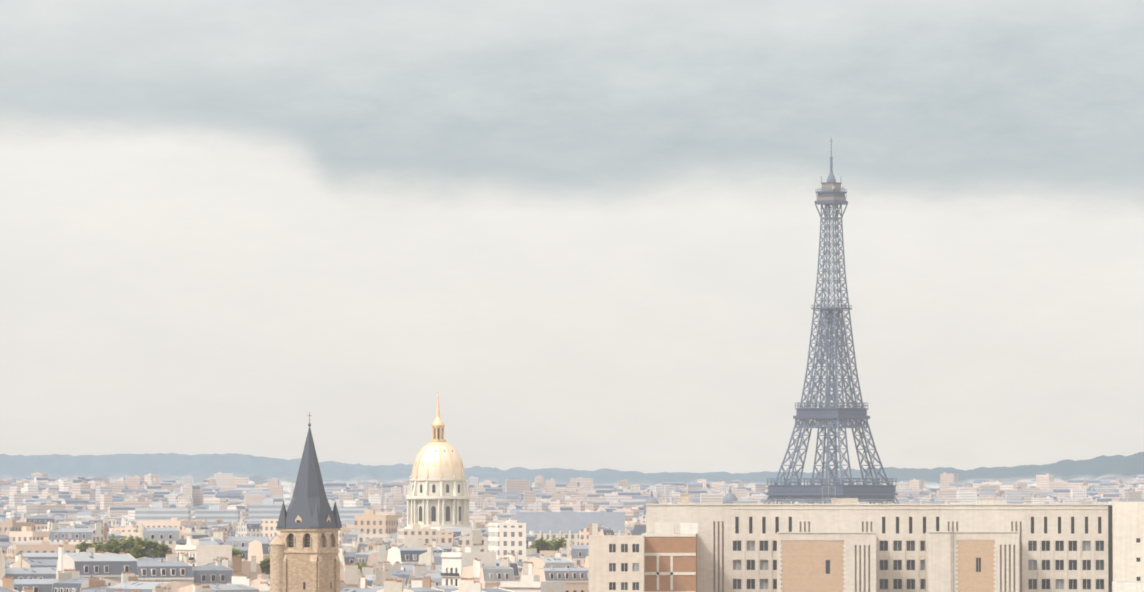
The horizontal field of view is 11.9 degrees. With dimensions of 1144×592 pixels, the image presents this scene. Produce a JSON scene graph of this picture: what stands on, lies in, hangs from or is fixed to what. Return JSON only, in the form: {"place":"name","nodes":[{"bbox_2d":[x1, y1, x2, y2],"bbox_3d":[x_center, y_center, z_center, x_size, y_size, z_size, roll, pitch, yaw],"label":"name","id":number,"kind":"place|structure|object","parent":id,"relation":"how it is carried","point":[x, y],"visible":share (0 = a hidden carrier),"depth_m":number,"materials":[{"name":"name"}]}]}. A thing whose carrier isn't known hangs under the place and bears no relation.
{"place":"outdoors","nodes":[
{"label":"outdoors","id":0,"kind":"place"},
{"bbox_2d":[403,395,470,529],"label":"domed building","id":1,"kind":"structure","parent":0,"point":[438,497],"depth_m":2847.71,"materials":[{"name":"stone"}]},
{"bbox_2d":[0,452,1143,503],"bbox_3d":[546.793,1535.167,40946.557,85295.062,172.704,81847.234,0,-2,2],"label":"terrain","id":2,"kind":"structure","parent":0,"point":[200,468],"depth_m":8122.01,"materials":[{"name":"grey"}]},
{"bbox_2d":[0,537,588,591],"bbox_3d":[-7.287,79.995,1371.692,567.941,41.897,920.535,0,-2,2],"label":"city","id":3,"kind":"object","parent":2,"relation":"on","point":[192,565],"visible":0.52,"depth_m":1331.70,"materials":[{"name":"stone"}]},
{"bbox_2d":[269,412,341,591],"bbox_3d":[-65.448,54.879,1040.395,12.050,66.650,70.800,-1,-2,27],"label":"church tower","id":4,"kind":"structure","parent":2,"relation":"on","point":[304,552],"depth_m":1065.09,"materials":[{"name":"stone"}]},
{"bbox_2d":[75,534,566,573],"bbox_3d":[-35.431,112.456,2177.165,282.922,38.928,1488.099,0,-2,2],"label":"trees","id":5,"kind":"object","parent":2,"relation":"on","point":[136,547],"visible":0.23,"depth_m":1857.09,"materials":[{"name":"green plant"}]},
{"bbox_2d":[0,510,645,565],"bbox_3d":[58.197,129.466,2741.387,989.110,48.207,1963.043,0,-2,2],"label":"city buildings","id":6,"kind":"structure","parent":2,"relation":"on","point":[37,537],"depth_m":2078.09,"materials":[{"name":"stone"}]},
{"bbox_2d":[135,487,789,544],"bbox_3d":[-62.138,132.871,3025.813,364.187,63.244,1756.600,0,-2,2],"label":"buildings","id":7,"kind":"structure","parent":2,"relation":"on","point":[568,526],"depth_m":3053.15,"materials":[{"name":"stone"}]},
{"bbox_2d":[0,472,1143,525],"bbox_3d":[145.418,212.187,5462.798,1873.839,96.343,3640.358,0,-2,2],"label":"city","id":8,"kind":"object","parent":2,"relation":"on","point":[75,499],"visible":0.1,"depth_m":6625.60,"materials":[{"name":"stone"}]},
{"bbox_2d":[764,138,899,503],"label":"eiffel tower","id":9,"kind":"structure","parent":2,"relation":"on","point":[831,193],"depth_m":4088.43,"materials":[{"name":"metal"}]},
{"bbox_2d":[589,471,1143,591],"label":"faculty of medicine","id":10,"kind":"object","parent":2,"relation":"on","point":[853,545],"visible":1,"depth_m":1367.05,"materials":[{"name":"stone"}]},
{"bbox_2d":[0,0,1143,473],"label":"sky","id":11,"kind":"structure","parent":0,"point":[589,230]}
]}

